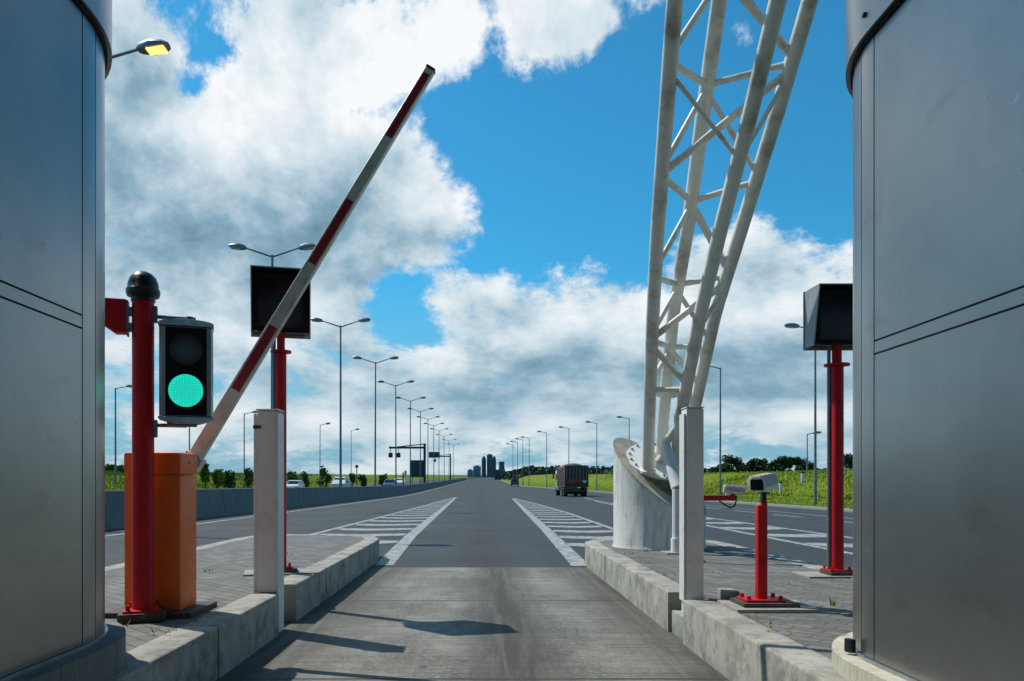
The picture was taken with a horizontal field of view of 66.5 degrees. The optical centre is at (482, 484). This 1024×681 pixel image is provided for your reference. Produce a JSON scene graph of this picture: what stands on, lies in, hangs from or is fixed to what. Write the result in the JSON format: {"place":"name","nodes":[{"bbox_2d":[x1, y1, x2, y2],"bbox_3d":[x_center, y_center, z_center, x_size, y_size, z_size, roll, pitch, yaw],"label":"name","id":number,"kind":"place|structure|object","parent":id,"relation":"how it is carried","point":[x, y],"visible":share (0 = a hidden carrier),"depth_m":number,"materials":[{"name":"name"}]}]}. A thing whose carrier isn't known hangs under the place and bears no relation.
{"place":"outdoors","nodes":[
{"label":"outdoors","id":0,"kind":"place"},
{"bbox_2d":[105,534,378,680],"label":"pavement","id":1,"kind":"structure","parent":0,"point":[236,626],"depth_m":6.53,"materials":[{"name":"concrete"}]},
{"bbox_2d":[0,0,125,680],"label":"toll booth","id":2,"kind":"object","parent":1,"relation":"on","point":[55,68],"visible":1,"depth_m":3.46,"materials":[{"name":"metal"}]},
{"bbox_2d":[105,271,213,622],"bbox_3d":[-2.270,-0.274,5.484,0.722,2.422,0.300,0,0,-19],"label":"traffic signal","id":3,"kind":"object","parent":1,"relation":"on","point":[186,372],"visible":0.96,"depth_m":5.39,"materials":[{"name":"red paint"}]},
{"bbox_2d":[105,64,435,618],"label":"barrier gate","id":4,"kind":"structure","parent":1,"relation":"on","point":[174,540],"depth_m":5.81,"materials":[{"name":"orange metal"}]},
{"bbox_2d":[243,265,317,575],"bbox_3d":[-2.155,-0.663,8.340,0.750,3.223,0.450,0,0,-14],"label":"display post","id":5,"kind":"object","parent":1,"relation":"on","point":[270,286],"visible":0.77,"depth_m":8.29,"materials":[{"name":"metal"}]},
{"bbox_2d":[351,476,486,486],"bbox_3d":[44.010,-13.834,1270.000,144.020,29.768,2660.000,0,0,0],"label":"opposite road","id":6,"kind":"structure","parent":0,"point":[416,482],"depth_m":289.06,"materials":[{"name":"grey asphalt"}]},
{"bbox_2d":[287,480,304,486],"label":"car","id":7,"kind":"object","parent":6,"relation":"on","point":[295,483],"visible":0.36,"depth_m":105.10,"materials":[{"name":"white metal"}]},
{"bbox_2d":[331,477,350,486],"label":"car","id":8,"kind":"object","parent":6,"relation":"on","point":[346,482],"visible":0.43,"depth_m":105.05,"materials":[{"name":"white metal"}]},
{"bbox_2d":[383,479,394,485],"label":"car","id":9,"kind":"object","parent":6,"relation":"on","point":[389,482],"visible":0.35,"depth_m":125.19,"materials":[{"name":"blue metal"}]},
{"bbox_2d":[397,478,404,484],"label":"car","id":10,"kind":"object","parent":6,"relation":"on","point":[399,481],"visible":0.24,"depth_m":143.85,"materials":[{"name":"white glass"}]},
{"bbox_2d":[105,477,852,566],"bbox_3d":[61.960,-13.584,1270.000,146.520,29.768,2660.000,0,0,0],"label":"road","id":11,"kind":"structure","parent":0,"point":[483,522],"depth_m":24.67,"materials":[{"name":"grey asphalt"}]},
{"bbox_2d":[105,478,465,529],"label":"median barrier","id":12,"kind":"object","parent":11,"relation":"on","point":[219,502],"visible":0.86,"depth_m":35.23,"materials":[{"name":"concrete"}]},
{"bbox_2d":[105,481,852,565],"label":"road markings","id":13,"kind":"object","parent":11,"relation":"on","point":[572,557],"visible":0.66,"depth_m":22.38,"materials":[{"name":"white paint"}]},
{"bbox_2d":[511,479,518,485],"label":"car","id":14,"kind":"object","parent":11,"relation":"on","point":[514,481],"visible":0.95,"depth_m":177.81,"materials":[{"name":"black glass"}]},
{"bbox_2d":[553,463,588,495],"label":"lorry","id":15,"kind":"object","parent":11,"relation":"on","point":[571,478],"visible":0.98,"depth_m":81.96,"materials":[{"name":"grey metal"}]},
{"bbox_2d":[566,467,586,485],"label":"rear door","id":16,"kind":"structure","parent":15,"relation":"in","point":[575,476],"depth_m":81.92,"materials":[{"name":"grey metal"}]},
{"bbox_2d":[105,468,852,508],"bbox_3d":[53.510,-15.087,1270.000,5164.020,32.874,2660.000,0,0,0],"label":"ground","id":17,"kind":"structure","parent":0,"point":[533,480],"depth_m":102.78,"materials":[{"name":"green plant"}]},
{"bbox_2d":[105,463,123,470],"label":"bush","id":18,"kind":"object","parent":17,"relation":"on","point":[109,467],"visible":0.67,"depth_m":83.14,"materials":[{"name":"green plant"}]},
{"bbox_2d":[114,384,131,485],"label":"street lamp","id":19,"kind":"object","parent":17,"relation":"on","point":[115,468],"visible":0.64,"depth_m":70.91,"materials":[{"name":"metal"}]},
{"bbox_2d":[112,39,170,58],"bbox_3d":[-11.280,-5.534,22.000,4.895,13.867,0.500,0,0,0],"label":"street lamp","id":20,"kind":"object","parent":17,"relation":"on","point":[153,47],"visible":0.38,"depth_m":21.91,"materials":[{"name":"metal"}]},
{"bbox_2d":[199,463,210,486],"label":"bush","id":21,"kind":"object","parent":17,"relation":"on","point":[204,474],"visible":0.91,"depth_m":91.22,"materials":[{"name":"green plant"}]},
{"bbox_2d":[211,469,227,488],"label":"bush","id":22,"kind":"object","parent":17,"relation":"on","point":[218,479],"visible":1,"depth_m":91.99,"materials":[{"name":"green plant"}]},
{"bbox_2d":[222,470,236,487],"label":"bush","id":23,"kind":"object","parent":17,"relation":"on","point":[230,482],"visible":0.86,"depth_m":93.42,"materials":[{"name":"green plant"}]},
{"bbox_2d":[244,468,253,487],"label":"bush","id":24,"kind":"object","parent":17,"relation":"on","point":[249,477],"visible":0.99,"depth_m":95.61,"materials":[{"name":"green plant"}]},
{"bbox_2d":[243,410,256,487],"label":"street lamp","id":25,"kind":"object","parent":17,"relation":"on","point":[255,411],"visible":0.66,"depth_m":99.78,"materials":[{"name":"metal"}]},
{"bbox_2d":[228,243,315,408],"bbox_3d":[-10.910,-5.534,40.500,4.495,13.867,0.500,0,0,0],"label":"street lamp","id":26,"kind":"object","parent":17,"relation":"on","point":[304,246],"visible":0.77,"depth_m":40.43,"materials":[{"name":"metal"}]},
{"bbox_2d":[287,470,298,480],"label":"bush","id":27,"kind":"object","parent":17,"relation":"on","point":[291,475],"visible":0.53,"depth_m":110.13,"materials":[{"name":"green plant"}]},
{"bbox_2d":[299,471,309,486],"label":"bush","id":28,"kind":"object","parent":17,"relation":"on","point":[304,476],"visible":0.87,"depth_m":114.66,"materials":[{"name":"green plant"}]},
{"bbox_2d":[317,465,331,486],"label":"bush","id":29,"kind":"object","parent":17,"relation":"on","point":[323,474],"visible":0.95,"depth_m":121.79,"materials":[{"name":"green plant"}]},
{"bbox_2d":[311,318,370,486],"bbox_3d":[-10.656,-5.534,58.573,4.495,13.867,0.500,0,0,0],"label":"street lamp","id":30,"kind":"object","parent":17,"relation":"on","point":[340,438],"visible":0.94,"depth_m":58.51,"materials":[{"name":"metal"}]},
{"bbox_2d":[349,473,357,485],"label":"bush","id":31,"kind":"object","parent":17,"relation":"on","point":[352,476],"visible":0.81,"depth_m":130.75,"materials":[{"name":"green plant"}]},
{"bbox_2d":[357,473,367,485],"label":"bush","id":32,"kind":"object","parent":17,"relation":"on","point":[362,479],"visible":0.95,"depth_m":134.20,"materials":[{"name":"green plant"}]},
{"bbox_2d":[352,356,398,485],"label":"street lamp","id":33,"kind":"object","parent":17,"relation":"on","point":[392,357],"visible":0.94,"depth_m":75.95,"materials":[{"name":"metal"}]},
{"bbox_2d":[378,473,387,485],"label":"bush","id":34,"kind":"object","parent":17,"relation":"on","point":[382,478],"visible":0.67,"depth_m":139.61,"materials":[{"name":"green plant"}]},
{"bbox_2d":[377,380,413,485],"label":"street lamp","id":35,"kind":"object","parent":17,"relation":"on","point":[381,381],"visible":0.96,"depth_m":93.90,"materials":[{"name":"metal"}]},
{"bbox_2d":[402,471,406,484],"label":"marker post","id":36,"kind":"object","parent":17,"relation":"on","point":[404,473],"visible":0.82,"depth_m":106.94,"materials":[{"name":"metal"}]},
{"bbox_2d":[388,443,425,482],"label":"sign gantry","id":37,"kind":"object","parent":17,"relation":"on","point":[390,454],"visible":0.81,"depth_m":139.79,"materials":[{"name":"metal"}]},
{"bbox_2d":[396,397,425,483],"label":"street lamp","id":38,"kind":"object","parent":17,"relation":"on","point":[410,429],"visible":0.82,"depth_m":112.47,"materials":[{"name":"metal"}]},
{"bbox_2d":[411,460,422,483],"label":"road sign","id":39,"kind":"object","parent":17,"relation":"on","point":[415,468],"visible":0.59,"depth_m":141.95,"materials":[{"name":"metal"}]},
{"bbox_2d":[407,408,433,482],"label":"street lamp","id":40,"kind":"object","parent":17,"relation":"on","point":[420,438],"visible":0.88,"depth_m":130.43,"materials":[{"name":"metal"}]},
{"bbox_2d":[416,416,439,482],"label":"street lamp","id":41,"kind":"object","parent":17,"relation":"on","point":[427,459],"visible":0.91,"depth_m":148.42,"materials":[{"name":"metal"}]},
{"bbox_2d":[423,423,443,481],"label":"street lamp","id":42,"kind":"object","parent":17,"relation":"on","point":[433,448],"visible":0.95,"depth_m":166.92,"materials":[{"name":"metal"}]},
{"bbox_2d":[429,452,450,479],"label":"sign gantry","id":43,"kind":"object","parent":17,"relation":"on","point":[437,455],"visible":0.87,"depth_m":251.64,"materials":[{"name":"metal"}]},
{"bbox_2d":[447,443,459,478],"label":"street lamp","id":44,"kind":"object","parent":17,"relation":"on","point":[453,460],"visible":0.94,"depth_m":274.96,"materials":[{"name":"metal"}]},
{"bbox_2d":[467,469,472,476],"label":"building","id":45,"kind":"structure","parent":17,"relation":"on","point":[469,472],"depth_m":876.91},
{"bbox_2d":[473,465,480,476],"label":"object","id":46,"kind":"structure","parent":17,"relation":"on","point":[476,470],"depth_m":885.58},
{"bbox_2d":[482,456,485,476],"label":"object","id":47,"kind":"object","parent":17,"relation":"on","point":[483,466],"visible":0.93,"depth_m":902.85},
{"bbox_2d":[487,454,492,476],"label":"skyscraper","id":48,"kind":"structure","parent":17,"relation":"on","point":[489,465],"depth_m":896.62,"materials":[{"name":"blue glass"}]},
{"bbox_2d":[493,456,495,476],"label":"silo","id":49,"kind":"object","parent":17,"relation":"on","point":[494,466],"visible":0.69,"depth_m":907.99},
{"bbox_2d":[496,470,505,475],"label":"works shed","id":50,"kind":"structure","parent":17,"relation":"on","point":[498,472],"depth_m":912.00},
{"bbox_2d":[498,462,504,470],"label":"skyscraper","id":51,"kind":"structure","parent":17,"relation":"on","point":[501,465],"depth_m":917.00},
{"bbox_2d":[510,441,517,478],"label":"street lamp","id":52,"kind":"object","parent":17,"relation":"on","point":[517,458],"visible":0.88,"depth_m":195.93,"materials":[{"name":"metal"}]},
{"bbox_2d":[537,431,546,487],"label":"street lamp","id":53,"kind":"object","parent":17,"relation":"on","point":[546,456],"visible":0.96,"depth_m":152.95,"materials":[{"name":"metal"}]},
{"bbox_2d":[585,421,596,489],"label":"street lamp","id":54,"kind":"object","parent":17,"relation":"on","point":[596,453],"visible":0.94,"depth_m":126.96,"materials":[{"name":"metal"}]},
{"bbox_2d":[616,416,629,439],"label":"street lamp","id":55,"kind":"object","parent":17,"relation":"on","point":[629,424],"visible":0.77,"depth_m":116.94,"materials":[{"name":"metal"}]},
{"bbox_2d":[491,465,845,479],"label":"woods","id":56,"kind":"object","parent":17,"relation":"on","point":[523,471],"visible":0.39,"depth_m":445.07,"materials":[{"name":"green plant"}]},
{"bbox_2d":[502,480,852,511],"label":"road edge kerb","id":57,"kind":"structure","parent":17,"relation":"on","point":[812,507],"depth_m":46.71,"materials":[{"name":"concrete"}]},
{"bbox_2d":[697,364,721,494],"bbox_3d":[18.739,-4.220,64.523,1.994,11.537,0.500,0,0,0],"label":"street lamp","id":58,"kind":"object","parent":17,"relation":"on","point":[720,480],"visible":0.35,"depth_m":64.47,"materials":[{"name":"metal"}]},
{"bbox_2d":[712,463,732,472],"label":"tree","id":59,"kind":"object","parent":17,"relation":"on","point":[726,467],"visible":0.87,"depth_m":174.06,"materials":[{"name":"green plant"}]},
{"bbox_2d":[721,455,745,471],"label":"tree","id":60,"kind":"object","parent":17,"relation":"on","point":[738,464],"visible":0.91,"depth_m":176.66,"materials":[{"name":"green plant"}]},
{"bbox_2d":[742,458,759,471],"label":"tree","id":61,"kind":"object","parent":17,"relation":"on","point":[749,467],"visible":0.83,"depth_m":182.99,"materials":[{"name":"green plant"}]},
{"bbox_2d":[748,459,768,471],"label":"tree","id":62,"kind":"object","parent":17,"relation":"on","point":[758,463],"visible":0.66,"depth_m":181.59,"materials":[{"name":"green plant"}]},
{"bbox_2d":[761,458,785,471],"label":"tree","id":63,"kind":"object","parent":17,"relation":"on","point":[772,464],"visible":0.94,"depth_m":176.51,"materials":[{"name":"green plant"}]},
{"bbox_2d":[779,482,782,492],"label":"verge post","id":64,"kind":"object","parent":17,"relation":"on","point":[780,487],"visible":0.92,"depth_m":73.92,"materials":[{"name":"white paint"}]},
{"bbox_2d":[776,455,799,471],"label":"tree","id":65,"kind":"object","parent":17,"relation":"on","point":[789,461],"visible":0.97,"depth_m":175.20,"materials":[{"name":"green plant"}]},
{"bbox_2d":[787,456,809,468],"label":"tree","id":66,"kind":"object","parent":17,"relation":"on","point":[803,461],"visible":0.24,"depth_m":184.05,"materials":[{"name":"green plant"}]},
{"bbox_2d":[784,323,816,504],"bbox_3d":[19.764,-4.229,48.500,1.994,11.537,0.500,0,0,0],"label":"street lamp","id":67,"kind":"object","parent":17,"relation":"on","point":[791,325],"visible":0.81,"depth_m":48.44,"materials":[{"name":"metal"}]},
{"bbox_2d":[801,472,803,482],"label":"verge post","id":68,"kind":"object","parent":17,"relation":"on","point":[802,477],"visible":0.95,"depth_m":73.92,"materials":[{"name":"white paint"}]},
{"bbox_2d":[794,462,817,470],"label":"tree","id":69,"kind":"object","parent":17,"relation":"on","point":[810,466],"visible":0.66,"depth_m":170.99,"materials":[{"name":"green plant"}]},
{"bbox_2d":[806,431,821,471],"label":"street lamp","id":70,"kind":"object","parent":17,"relation":"on","point":[818,432],"visible":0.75,"depth_m":82.94,"materials":[{"name":"metal"}]},
{"bbox_2d":[844,453,852,468],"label":"tree","id":71,"kind":"object","parent":17,"relation":"on","point":[848,461],"visible":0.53,"depth_m":163.72,"materials":[{"name":"green plant"}]},
{"bbox_2d":[105,0,852,474],"label":"sky","id":72,"kind":"structure","parent":0,"point":[498,248],"materials":[{"name":"blue"}]},
{"bbox_2d":[216,567,852,680],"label":"lane slab","id":73,"kind":"structure","parent":0,"point":[478,624],"depth_m":6.70,"materials":[{"name":"concrete"}]},
{"bbox_2d":[252,409,284,631],"bbox_3d":[-1.888,0.322,6.883,0.224,1.957,0.245,0,0,0],"label":"sensor post","id":74,"kind":"object","parent":73,"relation":"on","point":[268,426],"visible":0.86,"depth_m":6.80,"materials":[{"name":"white metal"}]},
{"bbox_2d":[672,406,703,640],"bbox_3d":[1.760,0.332,6.605,0.230,1.936,0.470,0,0,0],"label":"sensor post","id":75,"kind":"object","parent":73,"relation":"on","point":[691,502],"visible":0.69,"depth_m":6.38,"materials":[{"name":"white metal"}]},
{"bbox_2d":[585,539,852,680],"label":"pavement","id":76,"kind":"structure","parent":0,"point":[729,644],"depth_m":6.25,"materials":[{"name":"concrete"}]},
{"bbox_2d":[121,549,803,634],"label":"moss tufts","id":77,"kind":"object","parent":76,"relation":"on","point":[624,553],"visible":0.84,"depth_m":5.51,"materials":[{"name":"green plant"}]},
{"bbox_2d":[612,0,818,554],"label":"truss gantry","id":78,"kind":"object","parent":76,"relation":"on","point":[646,494],"visible":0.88,"depth_m":9.66,"materials":[{"name":"metal"}]},
{"bbox_2d":[704,484,746,562],"bbox_3d":[2.849,0.471,9.500,0.728,0.948,0.200,0,0,0],"label":"camera post","id":79,"kind":"object","parent":76,"relation":"on","point":[733,490],"visible":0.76,"depth_m":9.45,"materials":[{"name":"metal"}]},
{"bbox_2d":[717,473,821,612],"bbox_3d":[2.180,0.430,5.980,0.620,1.039,0.500,0,0,0],"label":"camera post","id":80,"kind":"object","parent":76,"relation":"on","point":[760,601],"visible":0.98,"depth_m":5.96,"materials":[{"name":"metal"}]},
{"bbox_2d":[792,283,852,577],"bbox_3d":[3.665,-0.543,8.080,0.750,2.983,0.450,0,0,0],"label":"display post","id":81,"kind":"object","parent":76,"relation":"on","point":[828,317],"visible":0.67,"depth_m":8.03,"materials":[{"name":"metal"}]},
{"bbox_2d":[829,595,838,605],"bbox_3d":[2.722,0.892,6.058,0.096,0.097,0.071,0,0,0],"label":"weed","id":82,"kind":"object","parent":76,"relation":"on","point":[832,603],"visible":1,"depth_m":6.05,"materials":[{"name":"green plant"}]},
{"bbox_2d":[832,0,1023,680],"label":"toll booth","id":83,"kind":"object","parent":76,"relation":"on","point":[935,88],"visible":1,"depth_m":3.18,"materials":[{"name":"metal"}]},
{"bbox_2d":[717,588,739,599],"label":"duct block","id":84,"kind":"structure","parent":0,"point":[725,593],"depth_m":6.34,"materials":[{"name":"concrete"}]}
]}

